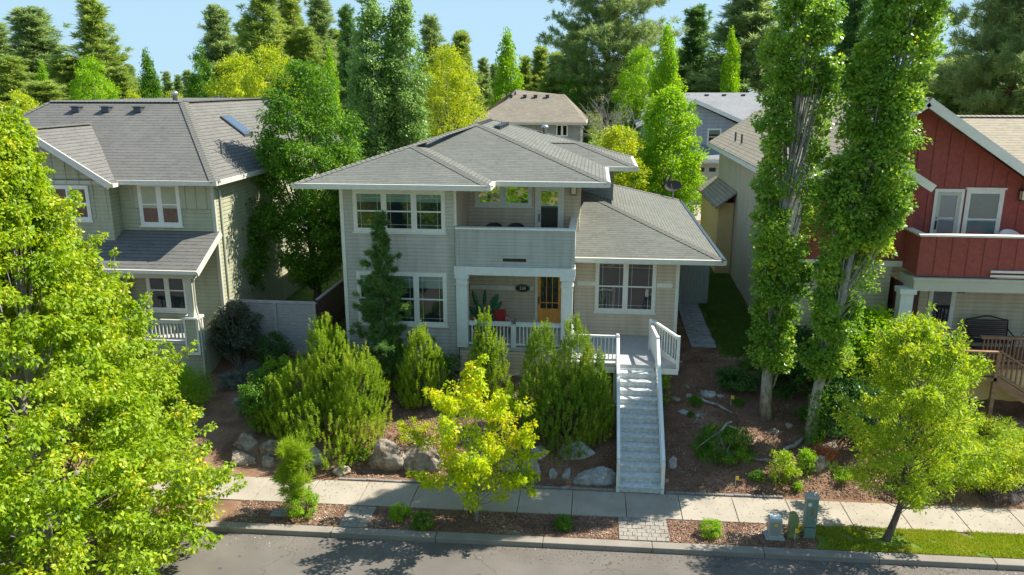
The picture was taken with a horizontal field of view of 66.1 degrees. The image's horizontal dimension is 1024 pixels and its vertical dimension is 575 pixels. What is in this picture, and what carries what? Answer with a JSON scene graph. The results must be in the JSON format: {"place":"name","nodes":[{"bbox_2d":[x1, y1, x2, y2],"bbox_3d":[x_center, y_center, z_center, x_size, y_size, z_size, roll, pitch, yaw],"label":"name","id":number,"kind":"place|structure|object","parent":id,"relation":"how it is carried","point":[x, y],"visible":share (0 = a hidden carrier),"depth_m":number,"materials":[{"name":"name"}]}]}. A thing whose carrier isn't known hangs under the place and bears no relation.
{"place":"outdoors","nodes":[
{"label":"outdoors","id":0,"kind":"place"},
{"bbox_2d":[0,0,1022,92],"label":"sky","id":1,"kind":"structure","parent":0,"point":[169,30],"materials":[{"name":"blue"}]},
{"bbox_2d":[0,95,1023,558],"bbox_3d":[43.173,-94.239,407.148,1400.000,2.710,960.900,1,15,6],"label":"ground","id":2,"kind":"structure","parent":0,"point":[232,425],"depth_m":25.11,"materials":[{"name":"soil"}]},
{"bbox_2d":[0,95,247,574],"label":"maple tree","id":3,"kind":"object","parent":2,"relation":"on","point":[121,434],"visible":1,"depth_m":19.04,"materials":[{"name":"green plant"}]},
{"bbox_2d":[1,92,345,378],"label":"olive house","id":4,"kind":"structure","parent":2,"relation":"on","point":[164,186],"depth_m":30.63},
{"bbox_2d":[50,185,93,221],"bbox_3d":[-16.808,-3.183,29.881,1.750,1.400,0.075,1,15,6],"label":"window","id":5,"kind":"structure","parent":4,"relation":"in","point":[61,190],"depth_m":29.82,"materials":[{"name":"white paint"}]},
{"bbox_2d":[136,185,183,227],"bbox_3d":[-13.517,-3.155,30.172,1.779,1.719,0.075,1,15,6],"label":"window","id":6,"kind":"structure","parent":4,"relation":"in","point":[161,217],"depth_m":30.27,"materials":[{"name":"white paint"}]},
{"bbox_2d":[145,278,187,312],"bbox_3d":[-13.607,0.140,31.034,1.768,1.772,0.075,1,15,6],"label":"window","id":7,"kind":"structure","parent":4,"relation":"in","point":[169,295],"depth_m":31.10,"materials":[{"name":"white glass"}]},
{"bbox_2d":[133,361,218,413],"bbox_3d":[-12.167,3.530,27.828,3.722,1.936,2.725,1,15,6],"label":"fern shrub","id":8,"kind":"object","parent":2,"relation":"on","point":[185,378],"visible":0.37,"depth_m":27.64,"materials":[{"name":"green plant"}]},
{"bbox_2d":[206,298,264,367],"bbox_3d":[-10.802,1.791,30.604,2.426,2.821,2.345,1,15,6],"label":"bronze shrub","id":9,"kind":"object","parent":2,"relation":"on","point":[219,321],"visible":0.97,"depth_m":30.32,"materials":[{"name":"green plant"}]},
{"bbox_2d":[242,193,274,293],"bbox_3d":[-11.977,-1.402,33.682,3.533,6.069,3.388,1,15,6],"label":"shade tree","id":10,"kind":"object","parent":2,"relation":"on","point":[254,222],"visible":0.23,"depth_m":33.28,"materials":[{"name":"green plant"}]},
{"bbox_2d":[234,366,292,431],"bbox_3d":[-8.341,3.742,26.530,2.205,2.199,2.425,1,15,6],"label":"sumac shrub","id":11,"kind":"object","parent":2,"relation":"on","point":[249,392],"visible":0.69,"depth_m":25.97,"materials":[{"name":"green plant"}]},
{"bbox_2d":[239,43,303,109],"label":"broadleaf tree","id":12,"kind":"object","parent":2,"relation":"on","point":[252,87],"visible":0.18,"depth_m":57.25,"materials":[{"name":"yellow plant"}]},
{"bbox_2d":[246,330,296,372],"bbox_3d":[-9.250,2.480,30.593,1.818,1.685,1.656,12,19,38],"label":"green shrub","id":13,"kind":"object","parent":2,"relation":"on","point":[266,349],"visible":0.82,"depth_m":30.38,"materials":[{"name":"green plant"}]},
{"bbox_2d":[228,299,318,353],"bbox_3d":[-9.472,1.927,31.426,3.600,2.933,0.140,1,15,6],"label":"garden fence","id":14,"kind":"object","parent":2,"relation":"on","point":[290,320],"visible":0.34,"depth_m":31.20,"materials":[{"name":"grey wood"}]},
{"bbox_2d":[269,427,315,507],"bbox_3d":[-6.187,5.313,22.220,1.368,2.746,1.406,12,19,38],"label":"pine","id":15,"kind":"object","parent":2,"relation":"on","point":[296,453],"visible":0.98,"depth_m":22.00,"materials":[{"name":"green plant"}]},
{"bbox_2d":[283,488,319,519],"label":"strip shrub","id":16,"kind":"object","parent":2,"relation":"on","point":[311,502],"visible":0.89,"depth_m":22.15,"materials":[{"name":"green plant"}]},
{"bbox_2d":[247,58,368,310],"bbox_3d":[-8.843,-4.140,34.094,5.588,11.180,5.590,1,15,6],"label":"shade tree","id":17,"kind":"object","parent":2,"relation":"on","point":[323,238],"visible":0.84,"depth_m":32.96,"materials":[{"name":"green plant"}]},
{"bbox_2d":[284,264,346,334],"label":"side yard","id":18,"kind":"structure","parent":2,"relation":"on","point":[305,293],"depth_m":38.04,"materials":[{"name":"green plant"}]},
{"bbox_2d":[254,312,392,474],"bbox_3d":[-6.078,3.167,25.727,3.716,4.537,4.418,-13,20,-42],"label":"mugo pine","id":19,"kind":"object","parent":2,"relation":"on","point":[338,399],"visible":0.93,"depth_m":25.41,"materials":[{"name":"green plant"}]},
{"bbox_2d":[315,278,345,328],"bbox_3d":[-7.102,0.482,36.656,0.120,2.910,11.100,1,15,6],"label":"side fence","id":20,"kind":"object","parent":2,"relation":"on","point":[331,300],"visible":0.09,"depth_m":32.93,"materials":[{"name":"brown wood"}]},
{"bbox_2d":[338,506,375,527],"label":"paver path","id":21,"kind":"structure","parent":2,"relation":"on","point":[359,515],"depth_m":22.26,"materials":[{"name":"grey concrete"}]},
{"bbox_2d":[368,438,405,471],"bbox_3d":[-3.932,5.468,25.031,1.428,1.456,0.809,5,15,19],"label":"boulder","id":22,"kind":"object","parent":2,"relation":"on","point":[387,455],"visible":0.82,"depth_m":24.69,"materials":[{"name":"grey stone"}]},
{"bbox_2d":[339,210,435,388],"bbox_3d":[-4.223,0.568,27.277,3.230,6.628,3.039,1,15,6],"label":"pine tree","id":23,"kind":"object","parent":2,"relation":"on","point":[384,288],"visible":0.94,"depth_m":26.95,"materials":[{"name":"green plant"}]},
{"bbox_2d":[374,0,434,152],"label":"aspen tree","id":24,"kind":"object","parent":2,"relation":"on","point":[408,121],"visible":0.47,"depth_m":42.43,"materials":[{"name":"green plant"}]},
{"bbox_2d":[393,320,450,408],"bbox_3d":[-3.108,2.628,26.852,1.922,3.118,1.428,-6,16,-21],"label":"mugo pine","id":25,"kind":"object","parent":2,"relation":"on","point":[420,378],"visible":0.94,"depth_m":26.69,"materials":[{"name":"green plant"}]},
{"bbox_2d":[402,440,443,474],"bbox_3d":[-3.023,5.493,24.965,1.740,1.446,0.875,11,18,37],"label":"boulder","id":26,"kind":"object","parent":2,"relation":"on","point":[417,459],"visible":0.57,"depth_m":24.60,"materials":[{"name":"grey stone"}]},
{"bbox_2d":[397,353,549,521],"bbox_3d":[-0.959,4.339,21.301,3.767,4.911,3.618,-5,15,-18],"label":"young maple tree","id":27,"kind":"object","parent":2,"relation":"on","point":[492,413],"visible":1,"depth_m":21.06,"materials":[{"name":"yellow plant"}]},
{"bbox_2d":[339,477,615,491],"bbox_3d":[-1.101,6.049,24.021,8.543,0.158,0.114,1,15,5],"label":"garden edging","id":28,"kind":"object","parent":2,"relation":"on","point":[535,486],"visible":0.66,"depth_m":23.96,"materials":[{"name":"grey concrete"}]},
{"bbox_2d":[465,306,513,401],"bbox_3d":[-0.822,2.298,26.968,1.641,3.633,1.368,-7,16,-26],"label":"shrub","id":29,"kind":"object","parent":2,"relation":"on","point":[484,345],"visible":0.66,"depth_m":26.76,"materials":[{"name":"green plant"}]},
{"bbox_2d":[291,118,727,493],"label":"grey house","id":30,"kind":"structure","parent":2,"relation":"on","point":[603,254],"depth_m":28.28,"materials":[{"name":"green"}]},
{"bbox_2d":[352,190,446,234],"bbox_3d":[-3.974,-2.646,27.624,3.400,1.550,0.075,1,15,6],"label":"window","id":31,"kind":"structure","parent":30,"relation":"in","point":[410,211],"depth_m":27.63,"materials":[{"name":"white paint"}]},
{"bbox_2d":[356,271,448,327],"bbox_3d":[-3.974,0.433,28.420,3.400,2.030,0.075,1,15,6],"label":"window","id":32,"kind":"structure","parent":30,"relation":"in","point":[427,292],"depth_m":28.36,"materials":[{"name":"white glass"}]},
{"bbox_2d":[473,187,532,207],"bbox_3d":[-0.330,-3.471,29.617,2.270,0.950,0.075,1,15,6],"label":"window","id":33,"kind":"structure","parent":30,"relation":"in","point":[498,197],"depth_m":29.65,"materials":[{"name":"glass"}]},
{"bbox_2d":[537,277,560,322],"bbox_3d":[1.445,0.492,30.448,0.920,2.160,0.085,1,15,6],"label":"front door","id":34,"kind":"structure","parent":30,"relation":"in","point":[549,289],"depth_m":30.47,"materials":[{"name":"brown wood"}]},
{"bbox_2d":[538,188,560,227],"bbox_3d":[1.405,-2.655,29.638,0.880,2.200,0.085,1,15,6],"label":"balcony door","id":35,"kind":"structure","parent":30,"relation":"in","point":[549,199],"depth_m":29.58,"materials":[{"name":"clear glass"}]},
{"bbox_2d":[593,263,656,314],"bbox_3d":[4.208,-0.006,29.198,2.340,2.050,0.075,1,15,6],"label":"window","id":36,"kind":"structure","parent":30,"relation":"in","point":[619,288],"depth_m":29.24,"materials":[{"name":"white glass"}]},
{"bbox_2d":[512,312,616,464],"bbox_3d":[1.647,3.080,25.177,3.431,4.430,2.841,1,15,6],"label":"mugo pine","id":37,"kind":"object","parent":2,"relation":"on","point":[581,409],"visible":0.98,"depth_m":25.07,"materials":[{"name":"green plant"}]},
{"bbox_2d":[572,466,615,485],"bbox_3d":[2.586,5.931,24.284,1.496,0.912,0.689,1,15,3],"label":"boulder","id":38,"kind":"object","parent":2,"relation":"on","point":[600,476],"visible":0.74,"depth_m":24.05,"materials":[{"name":"grey stone"}]},
{"bbox_2d":[573,93,647,188],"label":"twiggy tree","id":39,"kind":"object","parent":2,"relation":"on","point":[595,136],"visible":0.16,"depth_m":54.34,"materials":[{"name":"green plant"}]},
{"bbox_2d":[618,517,669,541],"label":"paver path","id":40,"kind":"structure","parent":2,"relation":"on","point":[647,532],"depth_m":21.61,"materials":[{"name":"grey concrete"}]},
{"bbox_2d":[625,84,709,216],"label":"alley tree","id":41,"kind":"object","parent":2,"relation":"on","point":[658,151],"visible":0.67,"depth_m":47.51,"materials":[{"name":"green plant"}]},
{"bbox_2d":[678,265,709,303],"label":"wooden gate","id":42,"kind":"structure","parent":2,"relation":"on","point":[691,288],"depth_m":36.12,"materials":[{"name":"grey wood"}]},
{"bbox_2d":[678,302,715,347],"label":"paver path","id":43,"kind":"structure","parent":2,"relation":"on","point":[693,320],"depth_m":33.17,"materials":[{"name":"grey concrete"}]},
{"bbox_2d":[688,421,759,466],"bbox_3d":[6.633,4.928,24.722,2.233,1.370,2.157,1,15,6],"label":"weeping shrub","id":44,"kind":"object","parent":2,"relation":"on","point":[705,448],"visible":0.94,"depth_m":24.38,"materials":[{"name":"green plant"}]},
{"bbox_2d":[714,364,759,392],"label":"laurel shrub","id":45,"kind":"object","parent":2,"relation":"on","point":[734,375],"visible":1,"depth_m":27.42,"materials":[{"name":"green plant"}]},
{"bbox_2d":[763,513,784,540],"bbox_3d":[7.099,6.471,21.279,0.500,0.655,0.460,1,15,6],"label":"transformer box","id":46,"kind":"object","parent":2,"relation":"on","point":[773,531],"visible":1,"depth_m":21.14,"materials":[{"name":"metal"}]},
{"bbox_2d":[753,356,813,399],"bbox_3d":[9.477,2.923,27.212,2.040,1.613,2.356,8,17,29],"label":"laurel shrub","id":47,"kind":"object","parent":2,"relation":"on","point":[798,371],"visible":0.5,"depth_m":26.67,"materials":[{"name":"green plant"}]},
{"bbox_2d":[765,448,802,486],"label":"young shrub","id":48,"kind":"object","parent":2,"relation":"on","point":[787,470],"visible":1,"depth_m":23.54,"materials":[{"name":"green plant"}]},
{"bbox_2d":[743,0,848,420],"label":"poplar tree","id":49,"kind":"object","parent":2,"relation":"on","point":[780,268],"visible":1,"depth_m":23.97,"materials":[{"name":"green plant"}]},
{"bbox_2d":[802,492,819,538],"bbox_3d":[8.046,6.154,21.215,0.340,1.260,0.310,1,15,6],"label":"utility cabinet","id":50,"kind":"object","parent":2,"relation":"on","point":[810,513],"visible":1,"depth_m":21.11,"materials":[{"name":"metal"}]},
{"bbox_2d":[808,301,902,399],"bbox_3d":[11.680,2.204,26.465,2.950,3.563,3.083,-7,16,-26],"label":"poplar sucker","id":51,"kind":"object","parent":2,"relation":"on","point":[872,317],"visible":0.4,"depth_m":25.69,"materials":[{"name":"green plant"}]},
{"bbox_2d":[808,372,908,449],"bbox_3d":[10.972,3.906,25.172,2.983,2.264,3.090,1,15,6],"label":"laurel shrub","id":52,"kind":"object","parent":2,"relation":"on","point":[842,385],"visible":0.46,"depth_m":24.85,"materials":[{"name":"green plant"}]},
{"bbox_2d":[698,93,1023,426],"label":"red house","id":53,"kind":"structure","parent":2,"relation":"on","point":[958,259],"depth_m":27.03,"materials":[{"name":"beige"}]},
{"bbox_2d":[927,291,956,328],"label":"window","id":54,"kind":"structure","parent":53,"relation":"in","point":[945,301],"depth_m":28.00,"materials":[{"name":"white glass"}]},
{"bbox_2d":[933,192,961,233],"bbox_3d":[15.012,-2.201,27.244,0.770,2.220,0.085,1,15,6],"label":"balcony door","id":55,"kind":"structure","parent":53,"relation":"in","point":[948,203],"depth_m":27.17,"materials":[{"name":"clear glass"}]},
{"bbox_2d":[961,187,1007,233],"bbox_3d":[16.177,-2.372,27.085,1.330,2.130,0.065,1,15,6],"label":"balcony window","id":56,"kind":"structure","parent":53,"relation":"in","point":[983,207],"depth_m":27.03,"materials":[{"name":"grey glass"}]},
{"bbox_2d":[963,315,1014,354],"bbox_3d":[16.654,1.655,27.468,1.433,1.249,0.638,1,15,6],"label":"porch bench","id":57,"kind":"object","parent":53,"relation":"on","point":[977,327],"visible":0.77,"depth_m":27.64,"materials":[{"name":"black wood"}]},
{"bbox_2d":[792,0,954,446],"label":"poplar tree","id":58,"kind":"object","parent":2,"relation":"on","point":[883,144],"visible":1,"depth_m":22.53,"materials":[{"name":"green plant"}]},
{"bbox_2d":[802,383,830,445],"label":"ivy","id":59,"kind":"object","parent":58,"relation":"attached to","point":[817,428],"visible":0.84,"depth_m":24.86,"materials":[{"name":"green plant"}]},
{"bbox_2d":[888,444,1023,493],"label":"spirea shrub","id":60,"kind":"object","parent":2,"relation":"on","point":[1006,468],"visible":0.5,"depth_m":22.97,"materials":[{"name":"green plant"}]},
{"bbox_2d":[906,408,1023,470],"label":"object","id":61,"kind":"object","parent":2,"relation":"on","point":[999,428],"visible":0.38,"depth_m":24.02,"materials":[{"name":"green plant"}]},
{"bbox_2d":[2,524,1023,574],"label":"road","id":62,"kind":"structure","parent":0,"point":[227,557],"depth_m":20.38,"materials":[{"name":"grey asphalt"}]},
{"bbox_2d":[55,513,1023,570],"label":"kerb","id":63,"kind":"structure","parent":62,"relation":"on","point":[666,548],"depth_m":20.91,"materials":[{"name":"concrete"}]},
{"bbox_2d":[219,477,1020,574],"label":"leaf litter","id":64,"kind":"object","parent":62,"relation":"on","point":[633,554],"visible":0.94,"depth_m":20.94,"materials":[{"name":"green plant"}]},
{"bbox_2d":[44,470,1023,534],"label":"sidewalk","id":65,"kind":"structure","parent":0,"point":[867,515],"depth_m":22.85,"materials":[{"name":"concrete"}]},
{"bbox_2d":[684,265,762,357],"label":"side lawn","id":66,"kind":"structure","parent":0,"point":[705,313],"depth_m":34.10,"materials":[{"name":"green plant"}]},
{"bbox_2d":[798,523,1023,558],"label":"lawn","id":67,"kind":"structure","parent":0,"point":[877,536],"depth_m":21.02,"materials":[{"name":"green plant"}]},
{"bbox_2d":[827,301,1023,541],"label":"street tree","id":68,"kind":"object","parent":67,"relation":"on","point":[912,338],"visible":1,"depth_m":19.90,"materials":[{"name":"green plant"}]},
{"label":"meadow","id":69,"kind":"structure","parent":0,"visible":0},
{"bbox_2d":[0,5,74,82],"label":"pine tree","id":70,"kind":"object","parent":69,"relation":"on","point":[33,40],"visible":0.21,"depth_m":90.51,"materials":[{"name":"green plant"}]},
{"bbox_2d":[32,54,89,99],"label":"pine tree","id":71,"kind":"object","parent":69,"relation":"on","point":[59,64],"visible":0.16,"depth_m":81.34,"materials":[{"name":"green plant"}]},
{"bbox_2d":[57,0,148,99],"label":"pine tree","id":72,"kind":"object","parent":69,"relation":"on","point":[93,32],"visible":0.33,"depth_m":82.08,"materials":[{"name":"green plant"}]},
{"bbox_2d":[104,65,141,98],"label":"pine tree","id":73,"kind":"object","parent":69,"relation":"on","point":[119,76],"visible":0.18,"depth_m":77.22,"materials":[{"name":"green plant"}]},
{"bbox_2d":[136,46,163,97],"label":"broadleaf tree","id":74,"kind":"object","parent":69,"relation":"on","point":[150,85],"visible":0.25,"depth_m":75.02,"materials":[{"name":"green plant"}]},
{"bbox_2d":[183,43,215,97],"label":"broadleaf tree","id":75,"kind":"object","parent":69,"relation":"on","point":[195,80],"visible":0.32,"depth_m":78.48,"materials":[{"name":"green plant"}]},
{"bbox_2d":[180,3,246,97],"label":"pine tree","id":76,"kind":"object","parent":69,"relation":"on","point":[217,22],"visible":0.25,"depth_m":93.56,"materials":[{"name":"green plant"}]},
{"bbox_2d":[229,0,304,108],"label":"pine tree","id":77,"kind":"object","parent":69,"relation":"on","point":[256,33],"visible":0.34,"depth_m":85.87,"materials":[{"name":"green plant"}]},
{"bbox_2d":[268,0,323,94],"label":"pine tree","id":78,"kind":"object","parent":69,"relation":"on","point":[290,10],"visible":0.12,"depth_m":89.40,"materials":[{"name":"green plant"}]},
{"bbox_2d":[290,25,327,108],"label":"pine tree","id":79,"kind":"object","parent":69,"relation":"on","point":[306,44],"visible":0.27,"depth_m":88.27,"materials":[{"name":"green plant"}]},
{"bbox_2d":[302,0,341,89],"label":"pine tree","id":80,"kind":"object","parent":69,"relation":"on","point":[320,19],"visible":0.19,"depth_m":95.23,"materials":[{"name":"green plant"}]},
{"bbox_2d":[334,3,363,133],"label":"pine tree","id":81,"kind":"object","parent":69,"relation":"on","point":[345,15],"visible":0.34,"depth_m":68.28,"materials":[{"name":"green plant"}]},
{"bbox_2d":[412,12,461,136],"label":"pine tree","id":82,"kind":"object","parent":69,"relation":"on","point":[430,29],"visible":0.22,"depth_m":81.04,"materials":[{"name":"green plant"}]},
{"bbox_2d":[443,29,489,129],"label":"pine tree","id":83,"kind":"object","parent":69,"relation":"on","point":[461,40],"visible":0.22,"depth_m":92.80,"materials":[{"name":"green plant"}]},
{"bbox_2d":[477,57,493,110],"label":"pine tree","id":84,"kind":"object","parent":69,"relation":"on","point":[484,65],"visible":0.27,"depth_m":116.56,"materials":[{"name":"green plant"}]},
{"bbox_2d":[485,26,525,106],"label":"broadleaf tree","id":85,"kind":"object","parent":69,"relation":"on","point":[508,68],"visible":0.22,"depth_m":78.98,"materials":[{"name":"green plant"}]},
{"bbox_2d":[471,90,587,141],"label":"brown roof house","id":86,"kind":"structure","parent":69,"relation":"on","point":[561,115],"depth_m":67.81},
{"bbox_2d":[528,45,549,92],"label":"pine tree","id":87,"kind":"object","parent":69,"relation":"on","point":[540,56],"visible":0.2,"depth_m":107.22,"materials":[{"name":"green plant"}]},
{"bbox_2d":[536,51,563,93],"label":"pine tree","id":88,"kind":"object","parent":69,"relation":"on","point":[550,83],"visible":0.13,"depth_m":103.55,"materials":[{"name":"green plant"}]},
{"bbox_2d":[561,76,593,143],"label":"broadleaf tree","id":89,"kind":"object","parent":69,"relation":"on","point":[586,138],"visible":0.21,"depth_m":86.94,"materials":[{"name":"green plant"}]},
{"bbox_2d":[535,0,691,145],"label":"ponderosa pine","id":90,"kind":"object","parent":69,"relation":"on","point":[607,15],"visible":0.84,"depth_m":85.20,"materials":[{"name":"green plant"}]},
{"bbox_2d":[610,44,660,147],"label":"broadleaf tree","id":91,"kind":"object","parent":69,"relation":"on","point":[639,83],"visible":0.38,"depth_m":73.84,"materials":[{"name":"green plant"}]},
{"bbox_2d":[638,20,687,132],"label":"broadleaf tree","id":92,"kind":"object","parent":69,"relation":"on","point":[666,68],"visible":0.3,"depth_m":69.76,"materials":[{"name":"green plant"}]},
{"bbox_2d":[676,3,714,92],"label":"pine tree","id":93,"kind":"object","parent":69,"relation":"on","point":[696,56],"visible":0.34,"depth_m":89.44,"materials":[{"name":"green plant"}]},
{"bbox_2d":[719,25,741,92],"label":"broadleaf tree","id":94,"kind":"object","parent":69,"relation":"on","point":[733,85],"visible":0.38,"depth_m":78.74,"materials":[{"name":"green plant"}]},
{"bbox_2d":[680,0,797,92],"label":"pine tree","id":95,"kind":"object","parent":69,"relation":"on","point":[753,18],"visible":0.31,"depth_m":82.18,"materials":[{"name":"green plant"}]},
{"bbox_2d":[630,93,924,194],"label":"blue grey house","id":96,"kind":"structure","parent":69,"relation":"on","point":[719,114],"depth_m":68.04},
{"bbox_2d":[824,0,874,92],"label":"pine tree","id":97,"kind":"object","parent":69,"relation":"on","point":[852,22],"visible":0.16,"depth_m":63.53,"materials":[{"name":"green plant"}]},
{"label":"meadow","id":98,"kind":"structure","parent":0,"visible":0},
{"bbox_2d":[0,53,38,111],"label":"pine tree","id":99,"kind":"object","parent":98,"relation":"on","point":[12,77],"visible":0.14,"depth_m":63.68,"materials":[{"name":"green plant"}]},
{"bbox_2d":[15,79,67,108],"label":"pine tree","id":100,"kind":"object","parent":98,"relation":"on","point":[40,92],"visible":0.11,"depth_m":61.77,"materials":[{"name":"green plant"}]},
{"bbox_2d":[66,55,121,99],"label":"broadleaf tree","id":101,"kind":"object","parent":98,"relation":"on","point":[108,87],"visible":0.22,"depth_m":67.40,"materials":[{"name":"green plant"}]},
{"bbox_2d":[202,52,268,97],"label":"broadleaf tree","id":102,"kind":"object","parent":98,"relation":"on","point":[227,79],"visible":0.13,"depth_m":61.44,"materials":[{"name":"yellow plant"}]},
{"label":"meadow","id":103,"kind":"structure","parent":0,"visible":0},
{"bbox_2d":[920,55,968,114],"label":"pine tree","id":104,"kind":"object","parent":103,"relation":"on","point":[941,98],"visible":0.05,"depth_m":56.81,"materials":[{"name":"green plant"}]},
{"bbox_2d":[920,0,1023,114],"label":"ponderosa pine","id":105,"kind":"object","parent":103,"relation":"on","point":[991,70],"visible":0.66,"depth_m":49.55,"materials":[{"name":"green plant"}]},
{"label":"back lawn","id":106,"kind":"structure","parent":0,"visible":0},
{"bbox_2d":[322,42,350,157],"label":"broadleaf tree","id":107,"kind":"object","parent":106,"relation":"on","point":[329,61],"visible":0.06,"depth_m":53.48,"materials":[{"name":"green plant"}]},
{"bbox_2d":[341,0,401,159],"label":"aspen tree","id":108,"kind":"object","parent":106,"relation":"on","point":[365,65],"visible":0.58,"depth_m":42.05,"materials":[{"name":"green plant"}]},
{"bbox_2d":[410,42,489,137],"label":"willow tree","id":109,"kind":"object","parent":106,"relation":"on","point":[461,82],"visible":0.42,"depth_m":50.44,"materials":[{"name":"yellow plant"}]},
{"bbox_2d":[594,124,652,190],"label":"golden shrub","id":110,"kind":"object","parent":106,"relation":"on","point":[625,146],"visible":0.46,"depth_m":45.71,"materials":[{"name":"yellow plant"}]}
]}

